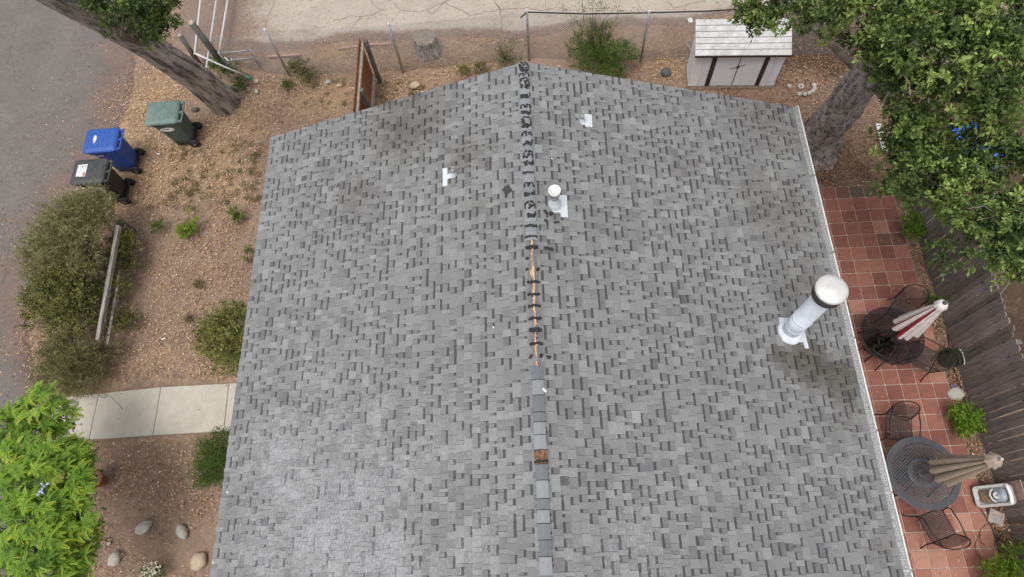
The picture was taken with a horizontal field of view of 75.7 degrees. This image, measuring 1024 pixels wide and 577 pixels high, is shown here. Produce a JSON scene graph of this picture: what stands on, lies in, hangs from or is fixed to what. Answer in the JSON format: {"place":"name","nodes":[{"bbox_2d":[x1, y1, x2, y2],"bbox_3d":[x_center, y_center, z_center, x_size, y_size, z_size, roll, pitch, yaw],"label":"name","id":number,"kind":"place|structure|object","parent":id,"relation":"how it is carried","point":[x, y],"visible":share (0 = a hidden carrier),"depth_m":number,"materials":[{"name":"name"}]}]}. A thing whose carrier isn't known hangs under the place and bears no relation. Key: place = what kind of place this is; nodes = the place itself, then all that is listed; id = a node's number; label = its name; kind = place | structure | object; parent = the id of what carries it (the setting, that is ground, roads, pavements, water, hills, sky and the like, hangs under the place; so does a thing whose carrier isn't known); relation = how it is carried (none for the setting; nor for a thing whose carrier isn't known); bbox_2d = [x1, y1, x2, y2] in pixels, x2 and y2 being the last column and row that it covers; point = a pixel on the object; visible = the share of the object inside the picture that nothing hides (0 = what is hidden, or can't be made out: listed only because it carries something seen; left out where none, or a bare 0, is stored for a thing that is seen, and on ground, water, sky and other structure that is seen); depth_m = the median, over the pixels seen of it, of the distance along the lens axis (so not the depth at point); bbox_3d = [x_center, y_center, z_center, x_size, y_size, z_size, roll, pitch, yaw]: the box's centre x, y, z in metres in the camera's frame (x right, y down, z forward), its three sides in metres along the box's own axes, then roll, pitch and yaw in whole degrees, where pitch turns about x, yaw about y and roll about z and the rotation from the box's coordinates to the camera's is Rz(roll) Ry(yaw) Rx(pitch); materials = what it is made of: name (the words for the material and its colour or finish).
{"place":"outdoors","nodes":[
{"label":"outdoors","id":0,"kind":"place"},
{"bbox_2d":[0,0,135,576],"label":"street","id":1,"kind":"structure","parent":0,"point":[27,37],"depth_m":16.97,"materials":[{"name":"grey asphalt"}]},
{"bbox_2d":[176,0,822,51],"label":"lane","id":2,"kind":"structure","parent":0,"point":[239,20],"depth_m":17.55,"materials":[{"name":"beige concrete"}]},
{"bbox_2d":[0,0,1023,576],"bbox_3d":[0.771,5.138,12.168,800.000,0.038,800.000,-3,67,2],"label":"ground","id":3,"kind":"structure","parent":0,"point":[183,552],"depth_m":15.30,"materials":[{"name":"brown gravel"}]},
{"bbox_2d":[0,380,113,576],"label":"feathery tree","id":4,"kind":"object","parent":3,"relation":"on","point":[61,550],"visible":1,"depth_m":10.79,"materials":[{"name":"green plant"}]},
{"bbox_2d":[8,175,145,401],"bbox_3d":[-9.408,-0.047,13.866,2.742,2.118,4.842,-3,67,2],"label":"shrub","id":5,"kind":"object","parent":3,"relation":"on","point":[61,243],"visible":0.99,"depth_m":13.73,"materials":[{"name":"green plant"}]},
{"bbox_2d":[86,471,107,487],"bbox_3d":[-8.245,3.804,13.089,0.400,0.330,0.400,-3,67,2],"label":"plant pot","id":6,"kind":"object","parent":3,"relation":"on","point":[102,481],"visible":0.37,"depth_m":13.02,"materials":[{"name":"ceramic"}]},
{"bbox_2d":[70,158,134,204],"bbox_3d":[-9.531,-2.473,15.409,0.885,1.088,0.670,-3,67,2],"label":"wheelie bin","id":7,"kind":"object","parent":3,"relation":"on","point":[86,171],"visible":0.84,"depth_m":15.00,"materials":[{"name":"black plastic"}]},
{"bbox_2d":[89,219,135,355],"bbox_3d":[-8.695,-0.165,14.457,0.479,1.150,3.087,-4,67,2],"label":"rail fence","id":8,"kind":"object","parent":3,"relation":"on","point":[107,288],"visible":0.71,"depth_m":14.05,"materials":[{"name":"grey wood"}]},
{"bbox_2d":[83,127,144,173],"bbox_3d":[-9.464,-3.259,15.735,0.885,1.090,0.670,-5,67,2],"label":"wheelie bin","id":9,"kind":"object","parent":3,"relation":"on","point":[113,144],"visible":1,"depth_m":15.35,"materials":[{"name":"blue plastic"}]},
{"bbox_2d":[107,551,121,565],"bbox_3d":[-7.607,5.167,12.598,0.256,0.183,0.267,-3,67,2],"label":"stone","id":10,"kind":"object","parent":3,"relation":"on","point":[114,558],"visible":1,"depth_m":12.54,"materials":[{"name":"grey stone"}]},
{"bbox_2d":[36,0,240,116],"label":"street tree","id":11,"kind":"object","parent":3,"relation":"on","point":[130,28],"visible":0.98,"depth_m":12.16,"materials":[{"name":"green plant"}]},
{"bbox_2d":[135,520,152,534],"bbox_3d":[-7.164,4.636,12.792,0.281,0.180,0.297,14,69,9],"label":"stone","id":12,"kind":"object","parent":3,"relation":"on","point":[143,527],"visible":1,"depth_m":12.73,"materials":[{"name":"grey stone"}]},
{"bbox_2d":[52,383,236,440],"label":"walkway","id":13,"kind":"structure","parent":3,"relation":"on","point":[157,411],"depth_m":13.70,"materials":[{"name":"concrete"}]},
{"bbox_2d":[138,561,167,576],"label":"flower plant","id":14,"kind":"object","parent":3,"relation":"on","point":[155,568],"visible":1,"depth_m":12.21,"materials":[{"name":"white plant"}]},
{"bbox_2d":[147,215,164,233],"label":"weed plant","id":15,"kind":"object","parent":3,"relation":"on","point":[156,224],"visible":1,"depth_m":15.21,"materials":[{"name":"green plant"}]},
{"bbox_2d":[145,100,202,146],"bbox_3d":[-8.148,-3.953,15.950,0.885,1.082,0.670,-5,67,1],"label":"wheelie bin","id":16,"kind":"object","parent":3,"relation":"on","point":[172,121],"visible":1,"depth_m":15.56,"materials":[{"name":"green plastic"}]},
{"bbox_2d":[176,524,187,539],"bbox_3d":[-6.370,4.695,12.724,0.310,0.164,0.202,37,74,17],"label":"stone","id":17,"kind":"object","parent":3,"relation":"on","point":[181,531],"visible":1,"depth_m":12.67,"materials":[{"name":"grey stone"}]},
{"bbox_2d":[175,206,198,239],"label":"weed plant","id":18,"kind":"object","parent":3,"relation":"on","point":[184,229],"visible":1,"depth_m":15.11,"materials":[{"name":"green plant"}]},
{"bbox_2d":[182,314,193,322],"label":"weed plant","id":19,"kind":"object","parent":3,"relation":"on","point":[188,317],"visible":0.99,"depth_m":14.42,"materials":[{"name":"green plant"}]},
{"bbox_2d":[177,33,202,64],"bbox_3d":[-8.203,-6.043,16.856,0.136,1.247,0.134,-3,67,2],"label":"timber post","id":20,"kind":"object","parent":3,"relation":"on","point":[186,45],"visible":0.83,"depth_m":16.66,"materials":[{"name":"wood"}]},
{"bbox_2d":[191,107,198,111],"bbox_3d":[-8.064,-4.558,16.757,0.204,0.096,0.132,-3,67,2],"label":"stone","id":21,"kind":"object","parent":3,"relation":"on","point":[194,109],"visible":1,"depth_m":16.72,"materials":[{"name":"grey stone"}]},
{"bbox_2d":[190,552,206,570],"bbox_3d":[-5.945,5.176,12.485,0.308,0.211,0.326,-3,67,2],"label":"stone","id":22,"kind":"object","parent":3,"relation":"on","point":[198,561],"visible":1,"depth_m":12.42,"materials":[{"name":"beige stone"}]},
{"bbox_2d":[191,279,206,288],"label":"weed plant","id":23,"kind":"object","parent":3,"relation":"on","point":[197,283],"visible":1,"depth_m":14.69,"materials":[{"name":"green plant"}]},
{"bbox_2d":[188,20,225,70],"bbox_3d":[-7.593,-6.069,16.558,0.262,1.750,0.167,-36,70,-11],"label":"timber post","id":24,"kind":"object","parent":3,"relation":"on","point":[200,34],"visible":0.88,"depth_m":16.29,"materials":[{"name":"wood"}]},
{"bbox_2d":[194,0,251,79],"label":"pipe gate","id":25,"kind":"structure","parent":24,"relation":"attached to","point":[219,64],"depth_m":16.68,"materials":[{"name":"white metal"}]},
{"bbox_2d":[187,425,230,492],"bbox_3d":[-5.693,3.294,12.726,1.308,1.115,1.328,-3,67,2],"label":"shrub","id":26,"kind":"object","parent":3,"relation":"on","point":[210,464],"visible":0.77,"depth_m":12.51,"materials":[{"name":"green plant"}]},
{"bbox_2d":[203,55,218,71],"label":"weed plant","id":27,"kind":"object","parent":3,"relation":"on","point":[210,64],"visible":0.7,"depth_m":16.85,"materials":[{"name":"green plant"}]},
{"bbox_2d":[190,298,246,377],"bbox_3d":[-5.836,1.067,13.525,1.724,1.391,1.632,-3,67,2],"label":"shrub","id":28,"kind":"object","parent":3,"relation":"on","point":[214,324],"visible":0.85,"depth_m":13.31,"materials":[{"name":"green plant"}]},
{"bbox_2d":[210,60,251,91],"bbox_3d":[-7.193,-5.461,16.813,1.239,0.638,0.646,34,73,16],"label":"weed plant","id":29,"kind":"object","parent":3,"relation":"on","point":[237,77],"visible":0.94,"depth_m":16.70,"materials":[{"name":"green plant"}]},
{"bbox_2d":[225,203,246,223],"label":"weed plant","id":30,"kind":"object","parent":3,"relation":"on","point":[236,215],"visible":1,"depth_m":15.15,"materials":[{"name":"green plant"}]},
{"bbox_2d":[217,49,259,69],"bbox_3d":[-7.093,-5.913,16.989,1.011,0.670,0.428,-3,67,2],"label":"corner frame","id":31,"kind":"object","parent":3,"relation":"on","point":[226,59],"visible":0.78,"depth_m":16.92,"materials":[{"name":"metal"}]},
{"bbox_2d":[240,244,254,263],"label":"weed plant","id":32,"kind":"object","parent":3,"relation":"on","point":[247,252],"visible":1,"depth_m":14.82,"materials":[{"name":"green plant"}]},
{"bbox_2d":[123,78,425,212],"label":"grass tufts","id":33,"kind":"object","parent":3,"relation":"on","point":[204,170],"visible":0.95,"depth_m":15.95,"materials":[{"name":"green plant"}]},
{"bbox_2d":[279,78,293,90],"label":"weed plant","id":34,"kind":"object","parent":3,"relation":"on","point":[285,84],"visible":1,"depth_m":16.71,"materials":[{"name":"green plant"}]},
{"bbox_2d":[281,55,316,91],"bbox_3d":[-5.380,-5.471,16.680,0.912,0.605,0.911,-3,67,2],"label":"weed plant","id":35,"kind":"object","parent":3,"relation":"on","point":[301,68],"visible":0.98,"depth_m":16.61,"materials":[{"name":"green plant"}]},
{"bbox_2d":[268,42,390,57],"bbox_3d":[-4.779,-6.244,17.281,3.238,0.080,0.100,-7,67,1],"label":"kerb strip","id":36,"kind":"object","parent":3,"relation":"on","point":[346,48],"visible":0.59,"depth_m":17.26,"materials":[{"name":"concrete"}]},
{"bbox_2d":[352,38,381,112],"bbox_3d":[-3.402,-3.925,15.413,0.174,1.595,3.645,-3,67,2],"label":"cedar fence","id":37,"kind":"object","parent":3,"relation":"on","point":[364,89],"visible":0.51,"depth_m":15.52,"materials":[{"name":"brown wood"}]},
{"bbox_2d":[408,81,420,89],"bbox_3d":[-2.456,-5.113,16.606,0.245,0.212,0.251,35,73,16],"label":"stone","id":38,"kind":"object","parent":3,"relation":"on","point":[414,85],"visible":1,"depth_m":16.54,"materials":[{"name":"beige stone"}]},
{"bbox_2d":[413,29,443,62],"bbox_3d":[-2.188,-6.266,16.980,0.962,0.607,0.933,-3,67,2],"label":"tree stump","id":39,"kind":"object","parent":3,"relation":"on","point":[429,57],"visible":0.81,"depth_m":16.77,"materials":[{"name":"grey wood"}]},
{"bbox_2d":[455,60,488,76],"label":"weed plant","id":40,"kind":"object","parent":3,"relation":"on","point":[466,68],"visible":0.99,"depth_m":16.52,"materials":[{"name":"green plant"}]},
{"bbox_2d":[493,36,530,67],"bbox_3d":[-0.072,-5.862,16.422,0.860,0.775,0.882,-20,67,-5],"label":"weed plant","id":41,"kind":"object","parent":3,"relation":"on","point":[506,58],"visible":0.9,"depth_m":16.43,"materials":[{"name":"green plant"}]},
{"bbox_2d":[176,6,874,78],"bbox_3d":[0.114,-5.934,16.000,17.071,1.765,0.549,1,67,4],"label":"chain link fence","id":42,"kind":"object","parent":3,"relation":"on","point":[646,27],"visible":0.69,"depth_m":16.01,"materials":[{"name":"metal"}]},
{"bbox_2d":[562,0,641,56],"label":"sapling","id":43,"kind":"object","parent":3,"relation":"on","point":[592,22],"visible":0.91,"depth_m":14.76,"materials":[{"name":"green plant"}]},
{"bbox_2d":[564,17,644,78],"bbox_3d":[2.244,-5.548,15.759,2.017,1.479,1.683,-3,67,2],"label":"shrub","id":44,"kind":"object","parent":3,"relation":"on","point":[610,51],"visible":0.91,"depth_m":15.68,"materials":[{"name":"green plant"}]},
{"bbox_2d":[660,68,670,76],"bbox_3d":[3.809,-5.351,16.310,0.254,0.201,0.251,-34,69,-10],"label":"stone","id":45,"kind":"object","parent":3,"relation":"on","point":[665,72],"visible":1,"depth_m":16.24,"materials":[{"name":"grey stone"}]},
{"bbox_2d":[685,18,792,88],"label":"garden shed","id":46,"kind":"structure","parent":3,"relation":"on","point":[727,55],"depth_m":14.99,"materials":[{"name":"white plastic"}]},
{"bbox_2d":[709,58,740,84],"bbox_3d":[5.010,-5.137,15.487,0.512,1.060,0.018,1,67,4],"label":"door","id":47,"kind":"structure","parent":46,"relation":"in","point":[722,74],"depth_m":15.52,"materials":[{"name":"white wood"}]},
{"bbox_2d":[732,57,765,84],"bbox_3d":[5.554,-5.128,15.449,0.530,1.060,0.018,1,67,4],"label":"door","id":48,"kind":"structure","parent":46,"relation":"in","point":[747,74],"depth_m":15.47,"materials":[{"name":"white wood"}]},
{"bbox_2d":[787,83,816,95],"bbox_3d":[7.018,-4.802,15.895,0.704,0.075,0.390,-3,67,2],"label":"stone ring","id":49,"kind":"object","parent":3,"relation":"on","point":[812,90],"visible":1,"depth_m":15.86,"materials":[{"name":"beige stone"}]},
{"bbox_2d":[726,0,1023,293],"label":"shade tree","id":50,"kind":"object","parent":3,"relation":"on","point":[887,67],"visible":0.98,"depth_m":9.98,"materials":[{"name":"green plant"}]},
{"bbox_2d":[875,123,887,152],"bbox_3d":[8.534,-3.481,15.217,0.110,0.040,0.782,0,67,3],"label":"white plank","id":51,"kind":"object","parent":3,"relation":"on","point":[877,126],"visible":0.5,"depth_m":15.25,"materials":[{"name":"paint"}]},
{"bbox_2d":[898,208,927,240],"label":"weed plant","id":52,"kind":"object","parent":3,"relation":"on","point":[917,219],"visible":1,"depth_m":13.96,"materials":[{"name":"green plant"}]},
{"bbox_2d":[925,292,951,304],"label":"weed plant","id":53,"kind":"object","parent":3,"relation":"on","point":[934,298],"visible":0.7,"depth_m":13.43,"materials":[{"name":"green plant"}]},
{"bbox_2d":[947,387,964,399],"bbox_3d":[8.694,2.062,12.901,0.311,0.100,0.264,-37,70,-12],"label":"stone","id":54,"kind":"object","parent":3,"relation":"on","point":[953,393],"visible":0.98,"depth_m":12.87,"materials":[{"name":"beige stone"}]},
{"bbox_2d":[889,98,1023,571],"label":"board fence","id":55,"kind":"object","parent":3,"relation":"on","point":[957,285],"visible":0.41,"depth_m":12.24,"materials":[{"name":"wood"}]},
{"bbox_2d":[946,329,971,423],"bbox_3d":[8.812,1.466,13.143,0.113,0.021,2.639,-1,67,3],"label":"bed edging","id":56,"kind":"object","parent":3,"relation":"on","point":[954,369],"visible":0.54,"depth_m":13.04,"materials":[{"name":"black metal"}]},
{"bbox_2d":[945,398,988,439],"bbox_3d":[8.589,2.463,12.412,0.809,0.664,0.776,-3,67,2],"label":"weed plant","id":57,"kind":"object","parent":3,"relation":"on","point":[961,417],"visible":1,"depth_m":12.33,"materials":[{"name":"green plant"}]},
{"bbox_2d":[951,122,1008,168],"bbox_3d":[10.469,-3.236,14.826,1.000,0.191,1.200,-3,67,2],"label":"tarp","id":58,"kind":"object","parent":3,"relation":"on","point":[959,129],"visible":0.04,"depth_m":14.95,"materials":[{"name":"blue plastic"}]},
{"bbox_2d":[210,61,912,576],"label":"house","id":59,"kind":"structure","parent":0,"point":[524,319],"depth_m":10.34,"materials":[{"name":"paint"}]},
{"bbox_2d":[819,184,1000,576],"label":"patio","id":60,"kind":"structure","parent":0,"point":[870,287],"depth_m":13.15,"materials":[{"name":"tile"}]},
{"bbox_2d":[858,327,901,370],"bbox_3d":[7.190,1.152,12.922,0.554,0.865,0.723,35,74,16],"label":"patio chair","id":61,"kind":"object","parent":60,"relation":"on","point":[879,338],"visible":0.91,"depth_m":12.96,"materials":[{"name":"black metal"}]},
{"bbox_2d":[857,307,924,364],"bbox_3d":[7.366,1.041,13.038,1.179,0.717,1.179,-3,67,2],"label":"glass table","id":62,"kind":"object","parent":60,"relation":"on","point":[891,336],"visible":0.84,"depth_m":12.83,"materials":[{"name":"black"}]},
{"bbox_2d":[874,401,920,443],"bbox_3d":[7.242,2.554,12.305,0.554,0.905,0.723,10,68,8],"label":"patio chair","id":63,"kind":"object","parent":60,"relation":"on","point":[887,434],"visible":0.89,"depth_m":12.28,"materials":[{"name":"black metal"}]},
{"bbox_2d":[874,284,929,322],"bbox_3d":[7.850,0.396,13.178,0.554,0.905,0.723,33,73,16],"label":"patio chair","id":64,"kind":"object","parent":60,"relation":"on","point":[898,295],"visible":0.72,"depth_m":13.16,"materials":[{"name":"black metal"}]},
{"bbox_2d":[868,299,947,353],"bbox_3d":[7.324,0.690,12.183,0.508,2.563,0.491,-3,67,2],"label":"parasol","id":65,"kind":"object","parent":60,"relation":"on","point":[917,323],"visible":0.93,"depth_m":11.78,"materials":[{"name":"white fabric"}]},
{"bbox_2d":[885,437,960,509],"bbox_3d":[7.338,3.414,12.045,1.276,0.709,1.276,-3,67,2],"label":"lattice table","id":66,"kind":"object","parent":60,"relation":"on","point":[901,493],"visible":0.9,"depth_m":11.72,"materials":[{"name":"grey metal"}]},
{"bbox_2d":[891,337,957,381],"bbox_3d":[8.015,1.339,12.769,0.723,0.905,0.554,33,73,16],"label":"patio chair","id":67,"kind":"object","parent":60,"relation":"on","point":[919,362],"visible":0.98,"depth_m":12.75,"materials":[{"name":"black metal"}]},
{"bbox_2d":[902,507,970,549],"bbox_3d":[7.513,4.213,11.588,0.554,0.905,0.723,-18,67,-4],"label":"patio chair","id":68,"kind":"object","parent":60,"relation":"on","point":[937,540],"visible":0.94,"depth_m":11.57,"materials":[{"name":"black metal"}]},
{"bbox_2d":[895,452,1003,486],"bbox_3d":[7.289,3.030,11.012,0.489,2.903,0.503,-25,68,-7],"label":"parasol","id":69,"kind":"object","parent":60,"relation":"on","point":[952,469],"visible":0.9,"depth_m":10.57,"materials":[{"name":"fabric"}]},
{"bbox_2d":[938,346,964,367],"bbox_3d":[8.643,1.375,12.979,0.439,0.452,0.494,-3,67,2],"label":"round planter","id":70,"kind":"object","parent":60,"relation":"on","point":[959,359],"visible":0.56,"depth_m":12.93,"materials":[{"name":"black plastic"}]},
{"bbox_2d":[975,508,1007,561],"bbox_3d":[8.649,4.444,11.874,0.550,0.089,0.971,15,69,10],"label":"garden wire","id":71,"kind":"object","parent":60,"relation":"on","point":[994,534],"visible":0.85,"depth_m":11.87,"materials":[{"name":"black metal"}]},
{"bbox_2d":[972,483,1015,507],"bbox_3d":[8.629,3.711,11.812,0.174,0.656,0.378,11,64,-27],"label":"plastic tray","id":72,"kind":"object","parent":60,"relation":"on","point":[996,495],"visible":1,"depth_m":11.78,"materials":[{"name":"plastic"}]},
{"bbox_2d":[987,508,1004,526],"bbox_3d":[8.810,4.175,12.001,0.255,0.056,0.255,24,71,13],"label":"square paver","id":73,"kind":"object","parent":60,"relation":"on","point":[996,517],"visible":1,"depth_m":11.98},
{"bbox_2d":[975,536,1023,576],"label":"bush","id":74,"kind":"object","parent":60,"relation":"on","point":[1004,570],"visible":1,"depth_m":11.25,"materials":[{"name":"green plant"}]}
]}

